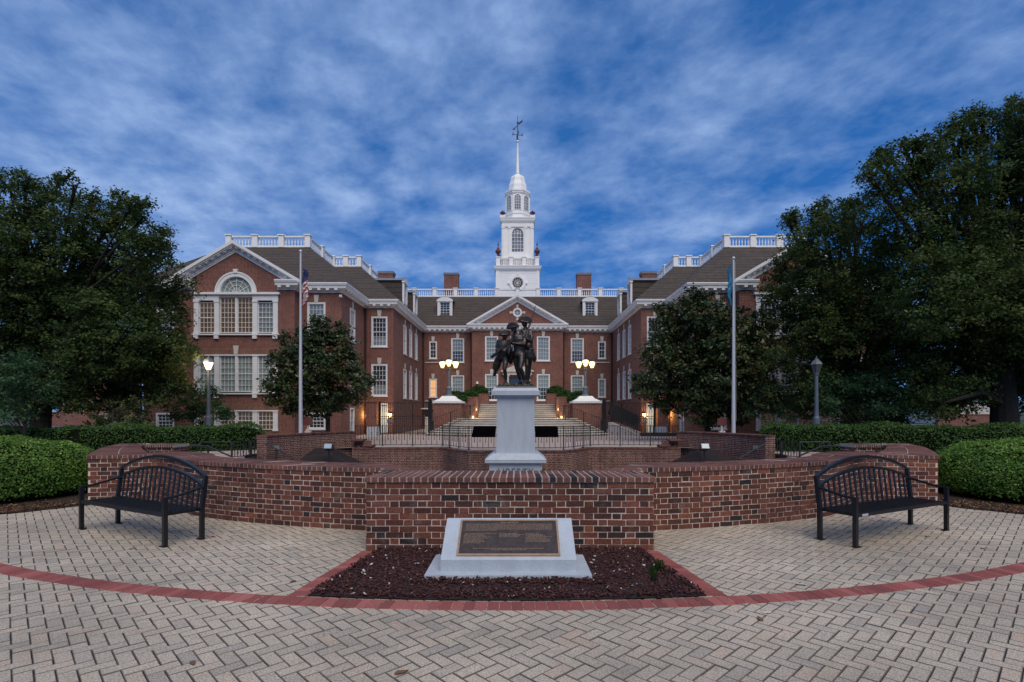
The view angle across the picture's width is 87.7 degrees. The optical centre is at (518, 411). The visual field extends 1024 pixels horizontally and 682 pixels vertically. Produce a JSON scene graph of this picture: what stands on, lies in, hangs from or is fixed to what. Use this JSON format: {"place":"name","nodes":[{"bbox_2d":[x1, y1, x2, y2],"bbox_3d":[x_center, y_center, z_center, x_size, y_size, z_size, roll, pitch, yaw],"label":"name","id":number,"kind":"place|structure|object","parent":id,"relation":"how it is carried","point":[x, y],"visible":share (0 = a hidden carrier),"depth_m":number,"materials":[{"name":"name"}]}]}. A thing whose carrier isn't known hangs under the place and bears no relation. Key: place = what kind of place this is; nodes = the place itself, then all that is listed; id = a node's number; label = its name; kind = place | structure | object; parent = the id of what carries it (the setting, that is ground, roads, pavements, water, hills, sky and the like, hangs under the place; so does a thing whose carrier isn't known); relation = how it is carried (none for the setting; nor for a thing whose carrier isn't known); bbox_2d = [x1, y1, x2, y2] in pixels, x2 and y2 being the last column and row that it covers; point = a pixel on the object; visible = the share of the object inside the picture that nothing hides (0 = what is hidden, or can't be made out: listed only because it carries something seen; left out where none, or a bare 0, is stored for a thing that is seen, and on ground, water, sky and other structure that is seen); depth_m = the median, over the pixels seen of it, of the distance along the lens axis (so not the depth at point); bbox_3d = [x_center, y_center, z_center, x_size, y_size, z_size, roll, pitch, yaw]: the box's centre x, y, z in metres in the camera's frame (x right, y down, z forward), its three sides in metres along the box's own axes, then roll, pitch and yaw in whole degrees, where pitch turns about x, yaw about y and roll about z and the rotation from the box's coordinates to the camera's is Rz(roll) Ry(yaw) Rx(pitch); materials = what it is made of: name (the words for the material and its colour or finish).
{"place":"outdoors","nodes":[
{"label":"outdoors","id":0,"kind":"place"},
{"bbox_2d":[365,401,378,434],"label":"brick pier","id":1,"kind":"structure","parent":0,"point":[372,413],"depth_m":37.20,"materials":[{"name":"red brick"}]},
{"bbox_2d":[0,424,933,426],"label":"road","id":2,"kind":"structure","parent":0,"point":[128,426],"depth_m":65.72,"materials":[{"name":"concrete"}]},
{"bbox_2d":[52,412,99,425],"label":"garden wall","id":3,"kind":"structure","parent":2,"relation":"on","point":[77,419],"depth_m":62.00,"materials":[{"name":"brick"}]},
{"bbox_2d":[197,447,819,457],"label":"side path","id":4,"kind":"structure","parent":0,"point":[216,453],"depth_m":20.95,"materials":[{"name":"grey concrete"}]},
{"bbox_2d":[203,354,213,425],"bbox_3d":[-15.140,-0.565,26.000,0.540,4.430,0.468,0,0,0],"label":"street lamp","id":5,"kind":"object","parent":4,"relation":"on","point":[208,361],"visible":0.77,"depth_m":25.93,"materials":[{"name":"grey metal"}]},
{"bbox_2d":[299,250,302,432],"bbox_3d":[-10.067,-2.914,24.592,0.179,9.127,0.195,0,0,0],"label":"flagpole","id":6,"kind":"object","parent":4,"relation":"on","point":[300,369],"visible":0.92,"depth_m":24.55,"materials":[{"name":"silver metal"}]},
{"bbox_2d":[302,268,308,309],"bbox_3d":[-9.883,-5.643,24.620,0.404,1.959,0.280,0,0,0],"label":"flag","id":7,"kind":"object","parent":6,"relation":"hanging from","point":[305,285],"visible":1,"depth_m":24.55,"materials":[{"name":"multicoloured fabric"}]},
{"bbox_2d":[732,257,735,432],"bbox_3d":[9.935,-2.753,24.592,0.179,8.806,0.195,0,0,0],"label":"flagpole","id":8,"kind":"object","parent":4,"relation":"on","point":[733,358],"visible":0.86,"depth_m":24.55,"materials":[{"name":"silver metal"}]},
{"bbox_2d":[727,266,731,307],"bbox_3d":[9.768,-5.713,24.620,0.290,2.009,0.280,0,0,0],"label":"flag","id":9,"kind":"object","parent":8,"relation":"hanging from","point":[729,283],"visible":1,"depth_m":24.55,"materials":[{"name":"blue fabric"}]},
{"bbox_2d":[811,356,822,424],"bbox_3d":[13.263,-0.407,23.700,0.540,4.115,0.468,0,0,0],"label":"street lamp","id":10,"kind":"object","parent":4,"relation":"on","point":[816,364],"visible":0.78,"depth_m":23.63,"materials":[{"name":"grey metal"}]},
{"bbox_2d":[0,505,1023,681],"bbox_3d":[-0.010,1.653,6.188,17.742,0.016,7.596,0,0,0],"label":"paving","id":11,"kind":"structure","parent":0,"point":[683,644],"depth_m":4.25,"materials":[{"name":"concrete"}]},
{"bbox_2d":[0,492,87,513],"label":"planting bed","id":12,"kind":"object","parent":11,"relation":"on","point":[68,498],"visible":0.19,"depth_m":9.50,"materials":[{"name":"brown soil"}]},
{"bbox_2d":[0,434,94,503],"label":"boxwood","id":13,"kind":"object","parent":12,"relation":"on","point":[33,469],"visible":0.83,"depth_m":9.92,"materials":[{"name":"green plant"}]},
{"bbox_2d":[78,455,208,547],"bbox_3d":[-5.091,1.128,7.197,2.140,1.038,0.578,0,0,29],"label":"park bench","id":14,"kind":"object","parent":11,"relation":"on","point":[164,508],"visible":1,"depth_m":7.20,"materials":[{"name":"black paint"}]},
{"bbox_2d":[308,546,707,599],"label":"red mulch","id":15,"kind":"object","parent":11,"relation":"on","point":[346,576],"visible":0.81,"depth_m":5.04,"materials":[{"name":"brown wood"}]},
{"bbox_2d":[323,547,691,595],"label":"pale mulch chips","id":16,"kind":"object","parent":15,"relation":"on","point":[363,570],"visible":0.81,"depth_m":5.26,"materials":[{"name":"brown wood"}]},
{"bbox_2d":[424,518,591,578],"bbox_3d":[-0.100,1.413,5.505,1.620,0.515,0.750,0,0,0],"label":"memorial stone","id":17,"kind":"object","parent":15,"relation":"on","point":[515,548],"visible":1,"depth_m":5.37,"materials":[{"name":"grey stone"}]},
{"bbox_2d":[649,558,664,581],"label":"weeds","id":18,"kind":"object","parent":15,"relation":"on","point":[653,576],"visible":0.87,"depth_m":5.28,"materials":[{"name":"green plant"}]},
{"bbox_2d":[0,497,1023,513],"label":"leaf litter","id":19,"kind":"object","parent":11,"relation":"on","point":[983,505],"visible":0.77,"depth_m":9.15,"materials":[{"name":"brown plant"}]},
{"bbox_2d":[0,551,1023,610],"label":"red paver border","id":20,"kind":"object","parent":11,"relation":"on","point":[722,598],"visible":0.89,"depth_m":4.76,"materials":[{"name":"red brick"}]},
{"bbox_2d":[86,443,939,550],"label":"brick wall","id":21,"kind":"structure","parent":11,"relation":"on","point":[384,505],"depth_m":7.53,"materials":[{"name":"red brick"}]},
{"bbox_2d":[813,455,948,547],"bbox_3d":[4.893,1.128,7.151,2.140,1.038,0.578,0,0,-27],"label":"park bench","id":22,"kind":"object","parent":11,"relation":"on","point":[855,509],"visible":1,"depth_m":7.16,"materials":[{"name":"black paint"}]},
{"bbox_2d":[938,492,1023,513],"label":"planting bed","id":23,"kind":"object","parent":11,"relation":"on","point":[951,496],"visible":0.19,"depth_m":9.51,"materials":[{"name":"brown soil"}]},
{"bbox_2d":[935,436,1023,504],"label":"boxwood","id":24,"kind":"object","parent":23,"relation":"on","point":[990,470],"visible":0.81,"depth_m":9.94,"materials":[{"name":"green plant"}]},
{"bbox_2d":[0,412,1023,455],"bbox_3d":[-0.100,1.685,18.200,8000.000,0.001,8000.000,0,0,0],"label":"ground","id":25,"kind":"structure","parent":0,"point":[1021,420],"depth_m":81.21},
{"bbox_2d":[0,346,63,435],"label":"tree","id":26,"kind":"object","parent":25,"relation":"on","point":[9,377],"visible":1,"depth_m":19.11,"materials":[{"name":"green plant"}]},
{"bbox_2d":[61,368,141,420],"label":"brick house","id":27,"kind":"structure","parent":25,"relation":"on","point":[102,412],"depth_m":95.70,"materials":[{"name":"brick"}]},
{"bbox_2d":[0,163,206,428],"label":"oak tree","id":28,"kind":"object","parent":25,"relation":"on","point":[79,332],"visible":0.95,"depth_m":23.75,"materials":[{"name":"green plant"}]},
{"bbox_2d":[81,394,163,428],"bbox_3d":[-17.136,0.450,23.104,3.416,2.499,1.947,0,0,0],"label":"variegated shrub","id":29,"kind":"object","parent":25,"relation":"on","point":[101,419],"visible":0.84,"depth_m":23.00,"materials":[{"name":"green plant"}]},
{"bbox_2d":[0,421,266,453],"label":"hedge","id":30,"kind":"object","parent":25,"relation":"on","point":[95,437],"visible":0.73,"depth_m":21.35,"materials":[{"name":"green plant"}]},
{"bbox_2d":[166,383,240,425],"bbox_3d":[-16.547,0.107,28.045,3.734,3.187,2.619,0,0,0],"label":"dogwood tree","id":31,"kind":"object","parent":25,"relation":"on","point":[200,407],"visible":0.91,"depth_m":27.67,"materials":[{"name":"green plant"}]},
{"bbox_2d":[256,313,381,431],"bbox_3d":[-10.291,-1.667,27.449,5.937,6.734,5.019,0,0,-24],"label":"magnolia tree","id":32,"kind":"object","parent":25,"relation":"on","point":[328,400],"visible":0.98,"depth_m":26.99,"materials":[{"name":"green plant"}]},
{"bbox_2d":[142,116,889,435],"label":"brick hall","id":33,"kind":"structure","parent":25,"relation":"on","point":[247,308],"depth_m":38.47,"materials":[{"name":"red brick"}]},
{"bbox_2d":[154,407,174,427],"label":"window","id":34,"kind":"structure","parent":33,"relation":"in","point":[161,417],"depth_m":33.49,"materials":[{"name":"white paint"}]},
{"bbox_2d":[191,345,279,397],"bbox_3d":[-17.320,-2.435,32.655,5.600,3.210,0.270,0,0,0],"label":"window","id":35,"kind":"structure","parent":33,"relation":"in","point":[235,369],"depth_m":32.71,"materials":[{"name":"white paint"}]},
{"bbox_2d":[192,269,279,338],"bbox_3d":[-17.320,-6.580,32.625,5.440,4.260,0.330,0,0,0],"label":"window","id":36,"kind":"structure","parent":33,"relation":"in","point":[235,308],"depth_m":32.71,"materials":[{"name":"white paint"}]},
{"bbox_2d":[192,403,280,430],"bbox_3d":[-17.320,0.330,32.680,5.600,1.741,0.220,0,0,0],"label":"window","id":37,"kind":"structure","parent":33,"relation":"in","point":[267,418],"depth_m":32.64,"materials":[{"name":"white paint"}]},
{"bbox_2d":[306,411,325,429],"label":"window","id":38,"kind":"structure","parent":33,"relation":"in","point":[318,423],"depth_m":33.51,"materials":[{"name":"white paint"}]},
{"bbox_2d":[307,295,327,332],"bbox_3d":[-12.700,-5.945,33.462,1.420,2.730,0.175,0,0,0],"label":"window","id":39,"kind":"structure","parent":33,"relation":"in","point":[316,303],"depth_m":33.45,"materials":[{"name":"white paint"}]},
{"bbox_2d":[349,301,355,342],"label":"window","id":40,"kind":"structure","parent":33,"relation":"in","point":[352,306],"depth_m":35.77,"materials":[{"name":"white paint"}]},
{"bbox_2d":[370,310,388,347],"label":"window","id":41,"kind":"structure","parent":33,"relation":"in","point":[379,317],"depth_m":38.42,"materials":[{"name":"white paint"}]},
{"bbox_2d":[370,358,388,396],"bbox_3d":[-10.030,-2.460,38.393,1.440,2.820,0.175,0,0,0],"label":"window","id":42,"kind":"structure","parent":33,"relation":"in","point":[378,365],"depth_m":38.43,"materials":[{"name":"white paint"}]},
{"bbox_2d":[403,319,406,355],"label":"window","id":43,"kind":"structure","parent":33,"relation":"in","point":[404,321],"depth_m":42.53,"materials":[{"name":"white paint"}]},
{"bbox_2d":[403,363,406,398],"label":"window","id":44,"kind":"structure","parent":33,"relation":"in","point":[404,365],"depth_m":42.55,"materials":[{"name":"white paint"}]},
{"bbox_2d":[428,336,437,358],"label":"window","id":45,"kind":"structure","parent":33,"relation":"in","point":[433,340],"depth_m":50.19,"materials":[{"name":"white paint"}]},
{"bbox_2d":[428,374,437,397],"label":"window","id":46,"kind":"structure","parent":33,"relation":"in","point":[432,377],"depth_m":50.15,"materials":[{"name":"glass"}]},
{"bbox_2d":[450,333,465,362],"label":"window","id":47,"kind":"structure","parent":33,"relation":"in","point":[457,340],"depth_m":50.21,"materials":[{"name":"white paint"}]},
{"bbox_2d":[450,370,465,391],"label":"window","id":48,"kind":"structure","parent":33,"relation":"in","point":[457,377],"depth_m":50.21,"materials":[{"name":"white paint"}]},
{"bbox_2d":[484,331,498,361],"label":"window","id":49,"kind":"structure","parent":33,"relation":"in","point":[491,337],"depth_m":49.06,"materials":[{"name":"white paint"}]},
{"bbox_2d":[484,369,498,400],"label":"window","id":50,"kind":"structure","parent":33,"relation":"in","point":[491,381],"depth_m":49.08,"materials":[{"name":"white paint"}]},
{"bbox_2d":[501,366,533,383],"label":"door","id":51,"kind":"structure","parent":33,"relation":"in","point":[511,370],"depth_m":48.70,"materials":[{"name":"grey"}]},
{"bbox_2d":[535,331,550,361],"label":"window","id":52,"kind":"structure","parent":33,"relation":"in","point":[543,338],"depth_m":49.06,"materials":[{"name":"white paint"}]},
{"bbox_2d":[535,369,550,400],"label":"window","id":53,"kind":"structure","parent":33,"relation":"in","point":[543,376],"depth_m":49.07,"materials":[{"name":"white paint"}]},
{"bbox_2d":[569,370,583,391],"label":"window","id":54,"kind":"structure","parent":33,"relation":"in","point":[577,377],"depth_m":50.21,"materials":[{"name":"white paint"}]},
{"bbox_2d":[569,333,584,362],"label":"window","id":55,"kind":"structure","parent":33,"relation":"in","point":[577,340],"depth_m":50.23,"materials":[{"name":"white paint"}]},
{"bbox_2d":[597,336,606,358],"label":"window","id":56,"kind":"structure","parent":33,"relation":"in","point":[601,340],"depth_m":50.19,"materials":[{"name":"white paint"}]},
{"bbox_2d":[597,374,606,397],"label":"window","id":57,"kind":"structure","parent":33,"relation":"in","point":[601,377],"depth_m":50.15,"materials":[{"name":"white paint"}]},
{"bbox_2d":[627,319,631,355],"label":"window","id":58,"kind":"structure","parent":33,"relation":"in","point":[629,322],"depth_m":42.74,"materials":[{"name":"white paint"}]},
{"bbox_2d":[645,311,662,346],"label":"window","id":59,"kind":"structure","parent":33,"relation":"in","point":[649,314],"depth_m":38.38,"materials":[{"name":"white paint"}]},
{"bbox_2d":[753,269,817,338],"bbox_3d":[17.120,-6.580,32.625,5.440,4.260,0.330,0,0,0],"label":"window","id":60,"kind":"structure","parent":33,"relation":"in","point":[758,302],"depth_m":32.63,"materials":[{"name":"white paint"}]},
{"bbox_2d":[755,347,819,393],"bbox_3d":[17.120,-2.435,32.655,5.600,3.210,0.270,0,0,0],"label":"window","id":61,"kind":"structure","parent":33,"relation":"in","point":[780,377],"depth_m":32.72,"materials":[{"name":"white paint"}]},
{"bbox_2d":[755,403,839,430],"bbox_3d":[17.120,0.330,32.680,5.600,1.741,0.220,0,0,0],"label":"window","id":62,"kind":"structure","parent":33,"relation":"in","point":[758,423],"depth_m":32.74,"materials":[{"name":"white paint"}]},
{"bbox_2d":[625,282,792,431],"bbox_3d":[9.920,-2.689,28.414,8.716,8.779,6.195,0,0,0],"label":"magnolia tree","id":63,"kind":"object","parent":25,"relation":"on","point":[699,358],"visible":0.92,"depth_m":27.62,"materials":[{"name":"green plant"}]},
{"bbox_2d":[739,383,813,426],"bbox_3d":[13.028,0.098,26.930,4.016,3.204,2.227,0,0,-17],"label":"dogwood tree","id":64,"kind":"object","parent":25,"relation":"on","point":[781,413],"visible":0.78,"depth_m":26.71,"materials":[{"name":"green plant"}]},
{"bbox_2d":[755,187,947,426],"bbox_3d":[16.559,-5.067,26.967,10.639,13.534,7.205,0,0,0],"label":"oak tree","id":65,"kind":"object","parent":25,"relation":"on","point":[834,325],"visible":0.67,"depth_m":25.80,"materials":[{"name":"green plant"}]},
{"bbox_2d":[802,368,961,426],"bbox_3d":[16.461,-0.170,24.644,6.602,3.741,3.377,0,0,0],"label":"dogwood tree","id":66,"kind":"object","parent":25,"relation":"on","point":[869,390],"visible":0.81,"depth_m":24.27,"materials":[{"name":"green plant"}]},
{"bbox_2d":[758,420,1023,451],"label":"hedge","id":67,"kind":"object","parent":25,"relation":"on","point":[934,437],"visible":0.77,"depth_m":21.08,"materials":[{"name":"green plant"}]},
{"bbox_2d":[850,92,1023,427],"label":"oak tree","id":68,"kind":"object","parent":25,"relation":"on","point":[974,288],"visible":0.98,"depth_m":22.79,"materials":[{"name":"green plant"}]},
{"bbox_2d":[899,392,989,423],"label":"white house","id":69,"kind":"structure","parent":25,"relation":"on","point":[980,411],"depth_m":71.28,"materials":[{"name":"stone"}]},
{"bbox_2d":[934,414,989,426],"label":"garden wall","id":70,"kind":"structure","parent":25,"relation":"on","point":[981,418],"depth_m":58.00,"materials":[{"name":"brick"}]},
{"bbox_2d":[0,0,1023,411],"label":"sky","id":71,"kind":"structure","parent":0,"point":[380,131],"materials":[{"name":"blue"}]},
{"bbox_2d":[356,429,675,449],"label":"forecourt","id":72,"kind":"structure","parent":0,"point":[543,443],"depth_m":30.21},
{"bbox_2d":[379,399,433,434],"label":"iron gate","id":73,"kind":"structure","parent":72,"relation":"on","point":[429,416],"depth_m":37.49,"materials":[{"name":"black metal"}]},
{"bbox_2d":[432,396,465,430],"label":"lamp pier","id":74,"kind":"structure","parent":72,"relation":"on","point":[442,405],"depth_m":38.98,"materials":[{"name":"brick"}]},
{"bbox_2d":[439,357,458,395],"bbox_3d":[-5.220,-2.650,39.985,1.460,3.000,0.670,0,0,0],"label":"lamp post","id":75,"kind":"object","parent":74,"relation":"on","point":[455,365],"visible":0.96,"depth_m":39.86,"materials":[{"name":"grey metal"}]},
{"bbox_2d":[463,404,476,417],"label":"planter","id":76,"kind":"object","parent":72,"relation":"on","point":[473,410],"visible":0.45,"depth_m":40.05,"materials":[{"name":"brick"}]},
{"bbox_2d":[465,397,479,417],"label":"planter","id":77,"kind":"object","parent":72,"relation":"on","point":[473,400],"visible":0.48,"depth_m":41.10,"materials":[{"name":"brick"}]},
{"bbox_2d":[444,390,467,400],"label":"clipped shrub","id":78,"kind":"object","parent":77,"relation":"on","point":[460,395],"visible":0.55,"depth_m":40.82,"materials":[{"name":"green plant"}]},
{"bbox_2d":[478,394,489,403],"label":"planter","id":79,"kind":"object","parent":72,"relation":"on","point":[484,398],"visible":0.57,"depth_m":43.70,"materials":[{"name":"brick"}]},
{"bbox_2d":[471,385,488,393],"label":"clipped shrub","id":80,"kind":"object","parent":79,"relation":"in","point":[479,389],"visible":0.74,"depth_m":44.11,"materials":[{"name":"green plant"}]},
{"bbox_2d":[357,446,675,449],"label":"fence kerb","id":81,"kind":"structure","parent":72,"relation":"on","point":[535,449],"depth_m":24.61,"materials":[{"name":"concrete"}]},
{"bbox_2d":[355,425,677,449],"bbox_3d":[-0.100,1.140,23.825,15.100,1.020,2.250,0,0,0],"label":"iron fence","id":82,"kind":"object","parent":81,"relation":"on","point":[468,447],"visible":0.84,"depth_m":24.79,"materials":[{"name":"black metal"}]},
{"bbox_2d":[472,426,495,436],"bbox_3d":[-1.470,0.861,22.670,1.032,0.455,0.440,0,0,0],"label":"black cover","id":83,"kind":"object","parent":82,"relation":"hanging from","point":[484,431],"visible":1,"depth_m":22.50,"materials":[{"name":"black fabric"}]},
{"bbox_2d":[535,426,557,436],"bbox_3d":[1.176,0.861,22.670,0.999,0.455,0.440,0,0,0],"label":"black cover","id":84,"kind":"object","parent":82,"relation":"hanging from","point":[546,431],"visible":0.86,"depth_m":22.50,"materials":[{"name":"black fabric"}]},
{"bbox_2d":[426,404,608,436],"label":"entrance steps","id":85,"kind":"structure","parent":72,"relation":"on","point":[544,414],"depth_m":37.92,"materials":[{"name":"stone"}]},
{"bbox_2d":[429,405,470,433],"bbox_3d":[-4.488,0.550,37.650,1.222,2.100,4.392,0,0,28],"label":"stair railing","id":86,"kind":"object","parent":85,"relation":"on","point":[454,417],"visible":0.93,"depth_m":37.35,"materials":[{"name":"black metal"}]},
{"bbox_2d":[563,404,604,434],"bbox_3d":[4.288,0.550,37.650,1.222,2.100,4.392,0,0,-28],"label":"stair railing","id":87,"kind":"object","parent":85,"relation":"on","point":[564,410],"visible":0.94,"depth_m":37.25,"materials":[{"name":"black metal"}]},
{"bbox_2d":[555,397,569,417],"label":"planter","id":88,"kind":"object","parent":72,"relation":"on","point":[560,400],"visible":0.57,"depth_m":41.10,"materials":[{"name":"brick"}]},
{"bbox_2d":[566,391,590,400],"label":"clipped shrub","id":89,"kind":"object","parent":88,"relation":"in","point":[573,395],"visible":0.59,"depth_m":40.83,"materials":[{"name":"green plant"}]},
{"bbox_2d":[558,404,571,417],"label":"planter","id":90,"kind":"object","parent":72,"relation":"on","point":[560,410],"visible":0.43,"depth_m":40.05,"materials":[{"name":"brick"}]},
{"bbox_2d":[569,396,601,428],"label":"lamp pier","id":91,"kind":"structure","parent":72,"relation":"on","point":[589,405],"depth_m":38.98,"materials":[{"name":"brick"}]},
{"bbox_2d":[576,356,594,395],"bbox_3d":[5.020,-2.650,39.985,1.460,3.000,0.670,0,0,0],"label":"lamp post","id":92,"kind":"object","parent":91,"relation":"on","point":[585,363],"visible":0.99,"depth_m":39.86,"materials":[{"name":"grey metal"}]},
{"bbox_2d":[608,402,639,435],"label":"access ramp","id":93,"kind":"structure","parent":72,"relation":"on","point":[624,415],"depth_m":36.77,"materials":[{"name":"concrete"}]},
{"bbox_2d":[601,399,655,432],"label":"iron gate","id":94,"kind":"structure","parent":72,"relation":"on","point":[604,416],"depth_m":37.49,"materials":[{"name":"black metal"}]},
{"bbox_2d":[245,447,786,458],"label":"court floor","id":95,"kind":"structure","parent":0,"point":[252,457],"depth_m":20.77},
{"bbox_2d":[256,431,375,460],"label":"brick wall","id":96,"kind":"structure","parent":95,"relation":"on","point":[297,446],"depth_m":22.39,"materials":[{"name":"red brick"}]},
{"bbox_2d":[300,448,362,462],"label":"mulch bank","id":97,"kind":"structure","parent":95,"relation":"on","point":[320,454],"depth_m":21.46,"materials":[{"name":"brown soil"}]},
{"bbox_2d":[485,388,545,470],"bbox_3d":[-0.100,1.094,18.850,2.170,3.812,2.170,0,0,0],"label":"stone pedestal","id":98,"kind":"object","parent":95,"relation":"on","point":[515,450],"visible":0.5,"depth_m":18.20,"materials":[{"name":"grey stone"}]},
{"bbox_2d":[490,306,535,387],"bbox_3d":[-0.173,-2.339,18.850,1.636,3.031,1.428,0,0,0],"label":"bronze statue","id":99,"kind":"object","parent":98,"relation":"on","point":[520,354],"visible":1,"depth_m":18.63,"materials":[{"name":"black metal"}]},
{"bbox_2d":[352,447,680,470],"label":"retaining wall","id":100,"kind":"structure","parent":95,"relation":"on","point":[452,459],"depth_m":24.23,"materials":[{"name":"brick"}]},
{"bbox_2d":[669,448,731,462],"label":"mulch bank","id":101,"kind":"structure","parent":95,"relation":"on","point":[697,455],"depth_m":21.45,"materials":[{"name":"brown soil"}]},
{"bbox_2d":[657,431,775,460],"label":"brick wall","id":102,"kind":"structure","parent":95,"relation":"on","point":[733,446],"depth_m":22.45,"materials":[{"name":"red brick"}]},
{"bbox_2d":[656,405,667,431],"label":"brick pier","id":103,"kind":"structure","parent":0,"point":[661,421],"depth_m":37.20,"materials":[{"name":"red brick"}]},
{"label":"court steps","id":104,"kind":"structure","parent":0,"visible":0},
{"bbox_2d":[189,440,293,459],"bbox_3d":[-8.746,1.872,16.796,3.071,1.956,7.440,0,0,-24],"label":"handrail","id":105,"kind":"object","parent":104,"relation":"on","point":[208,447],"visible":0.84,"depth_m":19.19,"materials":[{"name":"black metal"}]},
{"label":"court steps","id":106,"kind":"structure","parent":0,"visible":0},
{"bbox_2d":[738,440,839,459],"bbox_3d":[8.546,1.872,16.796,3.071,1.956,7.440,0,0,24],"label":"handrail","id":107,"kind":"object","parent":106,"relation":"on","point":[800,454],"visible":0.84,"depth_m":19.19,"materials":[{"name":"black metal"}]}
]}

